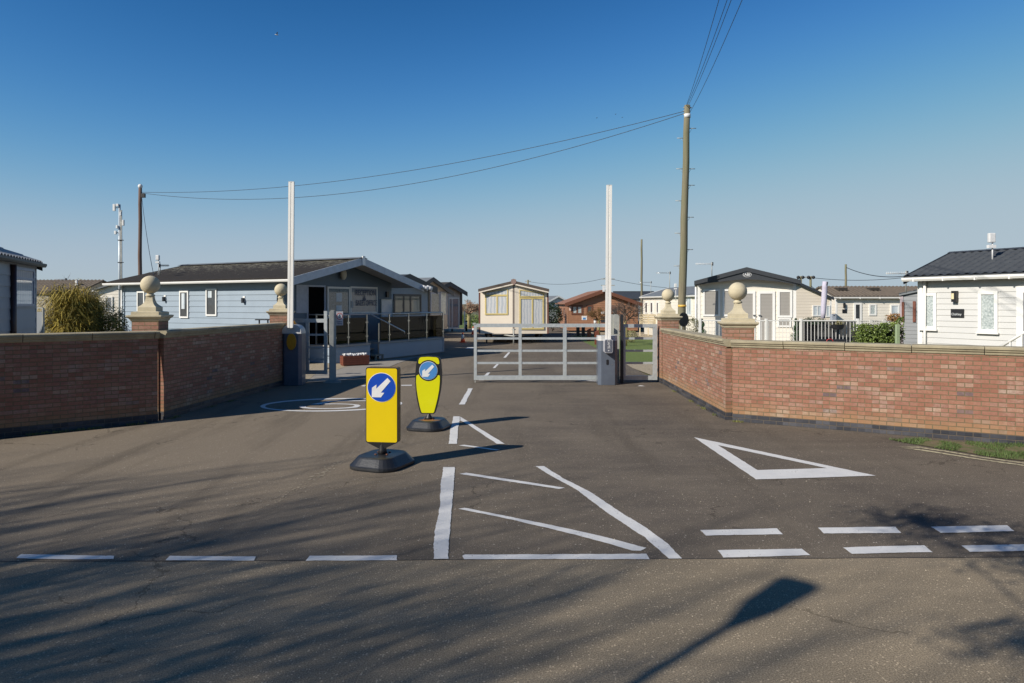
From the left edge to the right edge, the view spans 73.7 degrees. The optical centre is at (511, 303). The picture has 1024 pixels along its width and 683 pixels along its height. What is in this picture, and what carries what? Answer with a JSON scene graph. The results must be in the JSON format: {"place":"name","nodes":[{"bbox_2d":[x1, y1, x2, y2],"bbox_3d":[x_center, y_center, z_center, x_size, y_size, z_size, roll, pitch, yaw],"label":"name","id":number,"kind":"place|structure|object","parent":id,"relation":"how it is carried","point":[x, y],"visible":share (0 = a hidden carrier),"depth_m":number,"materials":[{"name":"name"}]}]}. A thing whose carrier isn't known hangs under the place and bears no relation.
{"place":"outdoors","nodes":[
{"label":"outdoors","id":0,"kind":"place"},
{"bbox_2d":[0,304,649,439],"bbox_3d":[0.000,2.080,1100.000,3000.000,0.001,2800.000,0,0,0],"label":"ground","id":1,"kind":"structure","parent":0,"point":[641,330],"depth_m":51.87,"materials":[{"name":"green plant"}]},
{"bbox_2d":[0,247,46,333],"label":"holiday cabin","id":2,"kind":"object","parent":1,"relation":"on","point":[18,292],"visible":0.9,"depth_m":15.26,"materials":[{"name":"grey wood"}]},
{"bbox_2d":[17,267,34,306],"bbox_3d":[-11.187,-0.375,15.655,0.050,0.880,1.503,0,0,-21],"label":"window","id":3,"kind":"structure","parent":2,"relation":"in","point":[25,276],"depth_m":15.75,"materials":[{"name":"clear glass"}]},
{"bbox_2d":[37,307,44,332],"bbox_3d":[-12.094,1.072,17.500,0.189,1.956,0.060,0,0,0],"label":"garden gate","id":4,"kind":"structure","parent":1,"relation":"on","point":[40,322],"depth_m":17.48,"materials":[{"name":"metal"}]},
{"bbox_2d":[37,279,106,332],"bbox_3d":[-23.965,0.369,37.000,3.700,3.361,4.340,0,0,0],"label":"chalet","id":5,"kind":"object","parent":1,"relation":"on","point":[88,283],"visible":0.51,"depth_m":36.14,"materials":[{"name":"brown tile"}]},
{"bbox_2d":[37,278,111,332],"bbox_3d":[-12.902,0.564,20.041,2.277,2.629,2.239,0,0,40],"label":"shrub","id":6,"kind":"object","parent":1,"relation":"on","point":[67,314],"visible":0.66,"depth_m":19.64,"materials":[{"name":"green plant"}]},
{"bbox_2d":[83,293,117,331],"bbox_3d":[-12.723,0.721,20.631,1.626,2.351,1.599,0,0,-30],"label":"shrub","id":7,"kind":"object","parent":1,"relation":"on","point":[96,300],"visible":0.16,"depth_m":20.43,"materials":[{"name":"green plant"}]},
{"bbox_2d":[84,301,127,331],"bbox_3d":[-12.280,0.991,20.500,1.853,2.159,1.182,0,0,0],"label":"shrub","id":8,"kind":"object","parent":1,"relation":"on","point":[115,325],"visible":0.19,"depth_m":20.38,"materials":[{"name":"green plant"}]},
{"bbox_2d":[104,305,128,331],"bbox_3d":[-12.210,1.049,20.996,0.891,2.009,0.930,0,0,30],"label":"shrub","id":9,"kind":"object","parent":1,"relation":"on","point":[121,316],"visible":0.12,"depth_m":21.04,"materials":[{"name":"green plant"}]},
{"bbox_2d":[113,204,124,319],"bbox_3d":[-15.866,-0.987,27.575,0.444,6.074,0.150,0,0,0],"label":"antenna mast","id":10,"kind":"object","parent":1,"relation":"on","point":[121,222],"visible":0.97,"depth_m":27.57,"materials":[{"name":"metal"}]},
{"bbox_2d":[91,272,149,331],"bbox_3d":[-17.690,0.264,36.124,5.410,3.572,6.400,0,0,-3],"label":"caravan","id":11,"kind":"object","parent":1,"relation":"on","point":[111,291],"visible":0.1,"depth_m":33.02,"materials":[{"name":"white plastic"}]},
{"bbox_2d":[138,184,145,274],"bbox_3d":[-20.621,-2.304,38.000,0.428,8.710,0.234,0,0,0],"label":"utility pole","id":12,"kind":"object","parent":1,"relation":"on","point":[141,195],"visible":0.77,"depth_m":37.92,"materials":[{"name":"brown wood"}]},
{"bbox_2d":[126,276,173,420],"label":"gate pillar","id":13,"kind":"structure","parent":1,"relation":"on","point":[149,314],"depth_m":12.14,"materials":[{"name":"stone"}]},
{"bbox_2d":[102,256,432,343],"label":"reception building","id":14,"kind":"structure","parent":1,"relation":"on","point":[212,294],"depth_m":24.59,"materials":[{"name":"blue plastic"}]},
{"bbox_2d":[137,291,144,306],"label":"window","id":15,"kind":"structure","parent":14,"relation":"in","point":[140,294],"depth_m":25.77,"materials":[{"name":"white plastic"}]},
{"bbox_2d":[179,291,188,317],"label":"window","id":16,"kind":"structure","parent":14,"relation":"in","point":[183,295],"depth_m":24.58,"materials":[{"name":"white plastic"}]},
{"bbox_2d":[205,289,216,315],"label":"window","id":17,"kind":"structure","parent":14,"relation":"in","point":[210,294],"depth_m":23.91,"materials":[{"name":"white plastic"}]},
{"bbox_2d":[306,285,325,343],"bbox_3d":[-6.883,0.418,23.999,0.040,2.131,0.896,0,0,28],"label":"doorway","id":18,"kind":"structure","parent":14,"relation":"in","point":[316,294],"depth_m":24.01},
{"bbox_2d":[326,286,349,317],"bbox_3d":[-6.348,0.345,24.978,0.070,1.918,1.208,0,0,28],"label":"glazed door","id":19,"kind":"structure","parent":14,"relation":"in","point":[337,298],"depth_m":24.94,"materials":[{"name":"white paint"}]},
{"bbox_2d":[350,286,377,313],"bbox_3d":[-5.684,-0.134,26.220,0.070,1.022,1.568,0,0,28],"label":"office window","id":20,"kind":"structure","parent":14,"relation":"in","point":[362,299],"depth_m":26.19,"materials":[{"name":"glass"}]},
{"bbox_2d":[391,274,437,316],"bbox_3d":[-8.576,0.344,33.391,9.080,3.412,4.240,0,0,30],"label":"caravan","id":21,"kind":"object","parent":1,"relation":"on","point":[410,300],"visible":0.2,"depth_m":31.68,"materials":[{"name":"grey tile"}]},
{"bbox_2d":[393,294,421,314],"bbox_3d":[-4.815,0.028,31.536,0.050,0.927,2.002,0,0,30],"label":"window","id":22,"kind":"structure","parent":21,"relation":"in","point":[401,302],"depth_m":31.51,"materials":[{"name":"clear glass"}]},
{"bbox_2d":[420,277,453,328],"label":"caravan","id":23,"kind":"object","parent":1,"relation":"on","point":[438,302],"visible":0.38,"depth_m":41.16,"materials":[{"name":"grey tile"}]},
{"bbox_2d":[430,292,439,314],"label":"window","id":24,"kind":"structure","parent":23,"relation":"in","point":[434,298],"depth_m":40.81,"materials":[{"name":"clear glass"}]},
{"bbox_2d":[440,292,446,314],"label":"window","id":25,"kind":"structure","parent":23,"relation":"in","point":[443,295],"depth_m":41.61,"materials":[{"name":"glass"}]},
{"bbox_2d":[441,282,467,331],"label":"caravan","id":26,"kind":"object","parent":1,"relation":"on","point":[454,311],"visible":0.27,"depth_m":49.08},
{"bbox_2d":[448,297,458,328],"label":"patio door","id":27,"kind":"structure","parent":26,"relation":"in","point":[453,302],"depth_m":49.01,"materials":[{"name":"white paint"}]},
{"bbox_2d":[462,299,478,328],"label":"bare tree","id":28,"kind":"object","parent":1,"relation":"on","point":[471,306],"visible":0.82,"depth_m":55.86,"materials":[{"name":"plant"}]},
{"bbox_2d":[549,301,563,331],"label":"shrub","id":29,"kind":"object","parent":1,"relation":"on","point":[557,318],"visible":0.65,"depth_m":49.77,"materials":[{"name":"green plant"}]},
{"bbox_2d":[549,296,565,321],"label":"bungalow","id":30,"kind":"object","parent":1,"relation":"on","point":[556,299],"visible":0.11,"depth_m":66.45,"materials":[{"name":"grey tile"}]},
{"bbox_2d":[584,308,612,334],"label":"bare tree","id":31,"kind":"object","parent":1,"relation":"on","point":[592,314],"visible":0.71,"depth_m":43.90,"materials":[{"name":"plant"}]},
{"bbox_2d":[555,285,642,331],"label":"brown lodge","id":32,"kind":"structure","parent":1,"relation":"on","point":[574,309],"depth_m":49.02,"materials":[{"name":"wood"}]},
{"bbox_2d":[571,305,582,314],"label":"window","id":33,"kind":"structure","parent":32,"relation":"in","point":[575,309],"depth_m":48.96,"materials":[{"name":"glass"}]},
{"bbox_2d":[613,291,653,323],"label":"caravan","id":34,"kind":"object","parent":1,"relation":"on","point":[635,295],"visible":0.1,"depth_m":65.07,"materials":[{"name":"grey tile"}]},
{"bbox_2d":[640,239,642,328],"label":"utility pole","id":35,"kind":"object","parent":1,"relation":"on","point":[641,280],"visible":0.73,"depth_m":54.93,"materials":[{"name":"brown wood"}]},
{"bbox_2d":[654,289,682,383],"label":"gate pillar","id":36,"kind":"structure","parent":1,"relation":"on","point":[667,317],"depth_m":17.60,"materials":[{"name":"brick"}]},
{"bbox_2d":[660,328,741,419],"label":"brick wall","id":37,"kind":"structure","parent":1,"relation":"on","point":[693,366],"depth_m":13.76,"materials":[{"name":"brick"}]},
{"bbox_2d":[717,282,758,419],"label":"gate pillar","id":38,"kind":"structure","parent":1,"relation":"on","point":[737,323],"depth_m":12.04,"materials":[{"name":"stone"}]},
{"bbox_2d":[796,283,833,319],"bbox_3d":[14.889,0.444,40.072,3.874,3.212,8.380,0,0,-2],"label":"caravan","id":39,"kind":"object","parent":1,"relation":"on","point":[808,301],"visible":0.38,"depth_m":36.07,"materials":[{"name":"beige plastic"}]},
{"bbox_2d":[812,305,820,315],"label":"window","id":40,"kind":"structure","parent":39,"relation":"in","point":[816,309],"depth_m":36.07,"materials":[{"name":"white plastic"}]},
{"bbox_2d":[815,286,917,330],"bbox_3d":[21.231,0.503,39.846,6.800,3.093,4.248,0,0,0],"label":"caravan","id":41,"kind":"object","parent":1,"relation":"on","point":[865,302],"visible":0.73,"depth_m":37.99,"materials":[{"name":"plastic"}]},
{"bbox_2d":[854,303,861,326],"bbox_3d":[19.228,0.638,37.975,0.433,1.368,0.050,0,0,0],"label":"door","id":42,"kind":"structure","parent":41,"relation":"in","point":[857,306],"depth_m":37.95,"materials":[{"name":"white plastic"}]},
{"bbox_2d":[869,304,876,315],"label":"window","id":43,"kind":"structure","parent":41,"relation":"in","point":[872,307],"depth_m":37.95,"materials":[{"name":"white plastic"}]},
{"bbox_2d":[890,304,899,315],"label":"window","id":44,"kind":"structure","parent":41,"relation":"in","point":[894,308],"depth_m":37.96,"materials":[{"name":"glass"}]},
{"bbox_2d":[730,340,1023,443],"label":"brick wall","id":45,"kind":"structure","parent":1,"relation":"on","point":[964,392],"depth_m":10.75,"materials":[{"name":"brick"}]},
{"bbox_2d":[895,324,899,343],"bbox_3d":[11.543,1.337,20.450,0.104,1.426,0.100,0,0,0],"label":"post","id":46,"kind":"object","parent":1,"relation":"on","point":[897,333],"visible":0.45,"depth_m":20.40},
{"bbox_2d":[898,289,917,345],"bbox_3d":[16.041,0.684,24.618,2.760,2.731,5.300,0,0,40],"label":"caravan","id":47,"kind":"object","parent":1,"relation":"on","point":[909,306],"visible":0.06,"depth_m":23.32,"materials":[{"name":"white plastic"}]},
{"bbox_2d":[901,247,1023,345],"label":"caravan","id":48,"kind":"object","parent":1,"relation":"on","point":[971,297],"visible":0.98,"depth_m":16.98,"materials":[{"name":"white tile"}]},
{"bbox_2d":[918,293,937,330],"bbox_3d":[10.812,0.212,17.734,0.090,0.977,0.461,0,0,-28],"label":"window","id":49,"kind":"structure","parent":48,"relation":"in","point":[931,298],"depth_m":17.70,"materials":[{"name":"white plastic"}]},
{"bbox_2d":[976,291,999,333],"bbox_3d":[11.480,0.218,16.480,0.090,1.030,0.498,0,0,-28],"label":"window","id":50,"kind":"structure","parent":48,"relation":"in","point":[987,300],"depth_m":16.48,"materials":[{"name":"white plastic"}]},
{"bbox_2d":[987,233,995,258],"bbox_3d":[12.143,-1.422,17.290,0.180,0.728,0.100,0,0,0],"label":"wifi antenna","id":51,"kind":"object","parent":48,"relation":"on","point":[991,237],"visible":0.99,"depth_m":17.25,"materials":[{"name":"plastic"}]},
{"bbox_2d":[1016,287,1023,345],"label":"door","id":52,"kind":"structure","parent":48,"relation":"in","point":[1019,290],"depth_m":15.87,"materials":[{"name":"white plastic"}]},
{"bbox_2d":[1000,331,1023,345],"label":"stair rail","id":53,"kind":"object","parent":1,"relation":"on","point":[1021,334],"visible":0.3,"depth_m":14.51,"materials":[{"name":"white plastic"}]},
{"bbox_2d":[306,363,345,380],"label":"gravel path","id":54,"kind":"structure","parent":0,"point":[316,366],"depth_m":21.78,"materials":[{"name":"gravel"}]},
{"bbox_2d":[306,354,434,381],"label":"paving","id":55,"kind":"structure","parent":0,"point":[350,372],"depth_m":20.84,"materials":[{"name":"concrete"}]},
{"bbox_2d":[340,353,368,365],"bbox_3d":[-5.206,1.827,22.600,0.880,0.406,0.380,0,0,-30],"label":"planter","id":56,"kind":"object","parent":55,"relation":"on","point":[349,359],"visible":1,"depth_m":22.45,"materials":[{"name":"brick"}]},
{"bbox_2d":[459,319,478,327],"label":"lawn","id":57,"kind":"structure","parent":0,"point":[461,326],"depth_m":63.83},
{"bbox_2d":[462,313,478,324],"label":"shrub","id":58,"kind":"object","parent":57,"relation":"on","point":[476,318],"visible":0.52,"depth_m":63.93,"materials":[{"name":"green plant"}]},
{"bbox_2d":[0,327,1023,561],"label":"entrance road","id":59,"kind":"structure","parent":0,"point":[597,471],"depth_m":7.78,"materials":[{"name":"asphalt"}]},
{"bbox_2d":[0,331,159,438],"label":"brick wall","id":60,"kind":"structure","parent":59,"relation":"on","point":[58,382],"depth_m":11.11,"materials":[{"name":"brick"}]},
{"bbox_2d":[159,323,286,419],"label":"brick wall","id":61,"kind":"structure","parent":59,"relation":"on","point":[201,367],"depth_m":13.87,"materials":[{"name":"brick"}]},
{"bbox_2d":[266,284,295,322],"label":"gate pillar","id":62,"kind":"structure","parent":59,"relation":"on","point":[277,312],"depth_m":17.50,"materials":[{"name":"stone"}]},
{"bbox_2d":[282,181,305,385],"bbox_3d":[-5.515,-0.492,17.194,0.490,5.084,0.492,0,0,0],"label":"barrier","id":63,"kind":"object","parent":59,"relation":"on","point":[294,353],"visible":1,"depth_m":17.06,"materials":[{"name":"metal"}]},
{"bbox_2d":[323,310,340,382],"bbox_3d":[-4.677,1.115,17.800,0.480,1.889,0.456,0,0,-18],"label":"gate post","id":64,"kind":"object","parent":59,"relation":"on","point":[332,346],"visible":1,"depth_m":17.70,"materials":[{"name":"metal"}]},
{"bbox_2d":[294,311,328,373],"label":"gate","id":65,"kind":"structure","parent":64,"relation":"attached to","point":[325,346],"depth_m":18.16,"materials":[{"name":"metal"}]},
{"bbox_2d":[336,311,342,324],"bbox_3d":[-4.555,0.387,17.887,0.247,0.365,0.040,0,0,-20],"label":"speed sign","id":66,"kind":"object","parent":64,"relation":"attached to","point":[339,317],"visible":1,"depth_m":17.89,"materials":[{"name":"metal"}]},
{"bbox_2d":[309,312,444,362],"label":"deck","id":67,"kind":"structure","parent":59,"relation":"on","point":[408,335],"depth_m":25.65,"materials":[{"name":"metal"}]},
{"bbox_2d":[350,366,413,472],"bbox_3d":[-1.640,1.427,8.652,0.670,1.245,0.750,0,0,22],"label":"keep left bollard","id":68,"kind":"object","parent":59,"relation":"on","point":[383,408],"visible":1,"depth_m":8.61,"materials":[{"name":"yellow plastic"},{"name":"black rubber"}]},
{"bbox_2d":[26,390,742,435],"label":"weeds","id":69,"kind":"object","parent":59,"relation":"on","point":[177,416],"visible":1,"depth_m":11.47,"materials":[{"name":"plant"}]},
{"bbox_2d":[406,356,450,431],"bbox_3d":[-1.369,1.454,11.241,0.630,1.192,0.705,0,0,15],"label":"keep left bollard","id":70,"kind":"object","parent":59,"relation":"on","point":[428,378],"visible":1,"depth_m":11.20,"materials":[{"name":"plastic"}]},
{"bbox_2d":[37,411,969,633],"bbox_3d":[-0.946,2.046,10.608,11.252,0.007,12.740,0,0,0],"label":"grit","id":71,"kind":"object","parent":59,"relation":"on","point":[496,508],"visible":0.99,"depth_m":5.16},
{"bbox_2d":[478,279,548,344],"bbox_3d":[0.085,0.385,39.392,3.645,3.330,10.415,0,0,0],"label":"caravan","id":72,"kind":"object","parent":59,"relation":"on","point":[513,301],"visible":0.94,"depth_m":35.25,"materials":[{"name":"cream painted cladding"},{"name":"dark felt"},{"name":"glass"}]},
{"bbox_2d":[485,295,507,314],"bbox_3d":[-0.807,0.064,35.259,1.200,1.019,0.040,0,0,6],"label":"window","id":73,"kind":"structure","parent":72,"relation":"in","point":[494,304],"depth_m":35.24,"materials":[{"name":"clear glass"}]},
{"bbox_2d":[485,289,507,294],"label":"window","id":74,"kind":"structure","parent":72,"relation":"in","point":[505,291],"depth_m":35.24,"materials":[{"name":"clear glass"}]},
{"bbox_2d":[519,297,543,329],"bbox_3d":[1.019,0.510,35.261,1.286,1.656,0.045,0,0,-6],"label":"french door","id":75,"kind":"structure","parent":72,"relation":"in","point":[531,309],"depth_m":35.25,"materials":[{"name":"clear glass"}]},
{"bbox_2d":[519,289,543,296],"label":"window","id":76,"kind":"structure","parent":72,"relation":"in","point":[522,293],"depth_m":35.24,"materials":[{"name":"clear glass"}]},
{"bbox_2d":[473,323,604,382],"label":"gate","id":77,"kind":"structure","parent":59,"relation":"on","point":[564,338],"depth_m":17.72,"materials":[{"name":"metal"}]},
{"bbox_2d":[596,185,616,384],"bbox_3d":[2.415,-0.459,17.250,0.490,5.018,0.579,0,0,0],"label":"barrier","id":78,"kind":"object","parent":59,"relation":"on","point":[606,358],"visible":1,"depth_m":17.06,"materials":[{"name":"metal"}]},
{"bbox_2d":[613,314,618,381],"bbox_3d":[2.743,1.165,18.000,0.145,1.769,0.212,0,0,0],"label":"gate post","id":79,"kind":"object","parent":59,"relation":"on","point":[615,324],"visible":0.61,"depth_m":17.89,"materials":[{"name":"metal"}]},
{"bbox_2d":[620,314,622,382],"bbox_3d":[2.838,1.163,17.650,0.075,1.775,0.072,0,0,0],"label":"gate post","id":80,"kind":"object","parent":59,"relation":"on","point":[621,348],"visible":1,"depth_m":17.61,"materials":[{"name":"metal"}]},
{"bbox_2d":[623,324,656,379],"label":"gate","id":81,"kind":"structure","parent":80,"relation":"attached to","point":[643,377],"depth_m":17.72,"materials":[{"name":"metal"}]},
{"bbox_2d":[627,364,652,374],"bbox_3d":[4.633,2.042,21.122,1.611,0.001,5.888,0,0,0],"label":"gravel strip","id":82,"kind":"object","parent":59,"relation":"on","point":[647,368],"visible":0.29,"depth_m":21.82,"materials":[{"name":"gravel"}]},
{"bbox_2d":[0,557,1023,682],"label":"road","id":83,"kind":"structure","parent":0,"point":[911,620],"depth_m":4.40,"materials":[{"name":"asphalt"}]},
{"bbox_2d":[0,0,1023,303],"label":"sky","id":84,"kind":"structure","parent":0,"point":[872,137],"materials":[{"name":"blue"}]},
{"bbox_2d":[449,329,652,336],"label":"gravel apron","id":85,"kind":"object","parent":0,"point":[642,334],"visible":0.5,"depth_m":48.27,"materials":[{"name":"gravel"}]},
{"bbox_2d":[639,314,655,335],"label":"sign","id":86,"kind":"object","parent":85,"relation":"on","point":[651,319],"visible":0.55,"depth_m":43.47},
{"bbox_2d":[571,335,652,361],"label":"lawn","id":87,"kind":"structure","parent":0,"point":[640,356],"depth_m":31.12,"materials":[{"name":"plant"}]},
{"bbox_2d":[602,299,647,345],"bbox_3d":[5.340,0.909,32.940,2.354,2.396,1.842,0,0,31],"label":"bare tree","id":88,"kind":"object","parent":87,"relation":"on","point":[621,309],"visible":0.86,"depth_m":32.84,"materials":[{"name":"plant"}]},
{"bbox_2d":[639,286,694,334],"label":"caravan","id":89,"kind":"object","parent":87,"relation":"on","point":[655,301],"visible":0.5,"depth_m":42.46,"materials":[{"name":"white plastic"}]},
{"bbox_2d":[686,297,691,315],"bbox_3d":[9.864,0.148,38.073,0.050,1.073,0.820,0,0,-8],"label":"door","id":90,"kind":"structure","parent":89,"relation":"in","point":[688,299],"depth_m":37.98,"materials":[{"name":"white plastic"}]},
{"bbox_2d":[675,105,695,329],"bbox_3d":[6.332,-2.604,24.995,0.820,9.318,0.314,0,0,0],"label":"utility pole","id":91,"kind":"object","parent":87,"relation":"on","point":[683,233],"visible":0.9,"depth_m":24.90,"materials":[{"name":"brown wood"}]},
{"bbox_2d":[144,113,683,199],"bbox_3d":[-7.144,-6.043,31.499,29.867,1.851,0.020,0,0,26],"label":"cable","id":92,"kind":"object","parent":91,"relation":"attached to","point":[435,179],"visible":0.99,"depth_m":29.40,"materials":[{"name":"rubber"}]},
{"bbox_2d":[149,111,683,192],"bbox_3d":[-7.144,-6.378,31.499,29.866,1.342,0.020,0,0,26],"label":"cable","id":93,"kind":"object","parent":91,"relation":"attached to","point":[422,168],"visible":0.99,"depth_m":29.78,"materials":[{"name":"rubber"}]},
{"bbox_2d":[679,312,688,328],"bbox_3d":[5.994,1.181,24.014,0.500,1.738,0.135,0,0,-35],"label":"road mirror","id":94,"kind":"object","parent":91,"relation":"attached to","point":[683,320],"visible":0.76,"depth_m":23.98,"materials":[{"name":"black plastic"}]},
{"bbox_2d":[694,267,800,340],"bbox_3d":[9.995,0.339,30.047,3.810,3.422,9.110,0,0,15],"label":"caravan","id":95,"kind":"object","parent":87,"relation":"on","point":[770,296],"visible":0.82,"depth_m":25.87,"materials":[{"name":"white plastic"}]},
{"bbox_2d":[703,289,719,315],"bbox_3d":[7.700,-0.032,26.345,0.638,1.044,0.050,0,0,15],"label":"window","id":96,"kind":"structure","parent":95,"relation":"in","point":[711,297],"depth_m":26.34,"materials":[{"name":"white plastic"}]},
{"bbox_2d":[723,289,733,315],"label":"window","id":97,"kind":"structure","parent":95,"relation":"in","point":[728,304],"depth_m":26.19,"materials":[{"name":"white plastic"}]},
{"bbox_2d":[741,291,754,318],"bbox_3d":[8.927,0.609,26.016,0.652,2.156,0.050,0,0,15],"label":"patio door","id":98,"kind":"structure","parent":95,"relation":"in","point":[748,303],"depth_m":25.97,"materials":[{"name":"white plastic"}]},
{"bbox_2d":[758,291,774,339],"bbox_3d":[9.623,0.605,25.829,0.613,2.140,0.050,0,0,15],"label":"patio door","id":99,"kind":"structure","parent":95,"relation":"in","point":[766,299],"depth_m":25.83,"materials":[{"name":"white plastic"}]},
{"bbox_2d":[777,318,790,326],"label":"window","id":100,"kind":"structure","parent":95,"relation":"in","point":[779,323],"depth_m":25.66,"materials":[{"name":"white plastic"}]},
{"bbox_2d":[777,290,791,317],"bbox_3d":[10.253,0.008,25.660,0.519,1.032,0.050,0,0,15],"label":"window","id":101,"kind":"structure","parent":95,"relation":"in","point":[784,297],"depth_m":25.66,"materials":[{"name":"white plastic"}]},
{"bbox_2d":[699,318,858,340],"bbox_3d":[8.989,1.276,24.424,5.333,1.548,3.040,0,0,1],"label":"terrace railing","id":102,"kind":"object","parent":87,"relation":"on","point":[767,328],"visible":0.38,"depth_m":22.91,"materials":[{"name":"white plastic"}]},
{"bbox_2d":[790,318,798,340],"bbox_3d":[9.954,1.044,23.925,0.455,1.112,0.412,0,0,-37],"label":"topiary tree","id":103,"kind":"object","parent":102,"relation":"on","point":[796,327],"visible":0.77,"depth_m":23.87,"materials":[{"name":"green plant"}]},
{"bbox_2d":[821,281,827,319],"bbox_3d":[11.109,0.429,24.293,0.229,2.442,0.205,0,0,0],"label":"parasol","id":104,"kind":"object","parent":102,"relation":"on","point":[824,298],"visible":0.94,"depth_m":24.23,"materials":[{"name":"white fabric"}]},
{"bbox_2d":[816,339,846,341],"bbox_3d":[10.588,1.365,22.650,0.922,0.370,0.200,0,0,0],"label":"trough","id":105,"kind":"object","parent":102,"relation":"attached to","point":[838,340],"visible":0.29,"depth_m":22.55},
{"bbox_2d":[817,321,855,341],"bbox_3d":[11.172,1.103,23.530,1.311,0.994,0.060,0,0,0],"label":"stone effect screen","id":106,"kind":"object","parent":102,"relation":"on","point":[843,333],"visible":0.5,"depth_m":23.50,"materials":[{"name":"plastic"}]},
{"bbox_2d":[830,321,846,329],"bbox_3d":[10.893,0.709,22.809,0.527,0.309,0.312,0,0,0],"label":"hanging basket","id":107,"kind":"object","parent":102,"relation":"hanging from","point":[839,326],"visible":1,"depth_m":22.73,"materials":[{"name":"black plastic"}]},
{"bbox_2d":[859,320,891,330],"bbox_3d":[15.927,1.376,29.962,1.656,1.348,0.095,0,0,0],"label":"garden fence","id":108,"kind":"object","parent":87,"relation":"on","point":[873,323],"visible":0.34,"depth_m":29.97,"materials":[{"name":"white paint"}]},
{"bbox_2d":[850,313,904,343],"bbox_3d":[11.273,1.158,20.959,1.520,1.785,0.871,0,0,6],"label":"hedge","id":109,"kind":"object","parent":87,"relation":"on","point":[882,333],"visible":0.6,"depth_m":20.72,"materials":[{"name":"green plant"}]},
{"bbox_2d":[795,321,816,340],"bbox_3d":[10.278,1.090,23.900,0.538,1.020,0.600,0,0,0],"label":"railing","id":110,"kind":"object","parent":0,"point":[810,332],"visible":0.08,"depth_m":23.60,"materials":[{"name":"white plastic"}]},
{"bbox_2d":[889,436,1023,459],"bbox_3d":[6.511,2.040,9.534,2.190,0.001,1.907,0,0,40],"label":"grass verge","id":111,"kind":"object","parent":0,"point":[969,448],"depth_m":9.68,"materials":[{"name":"plant"}]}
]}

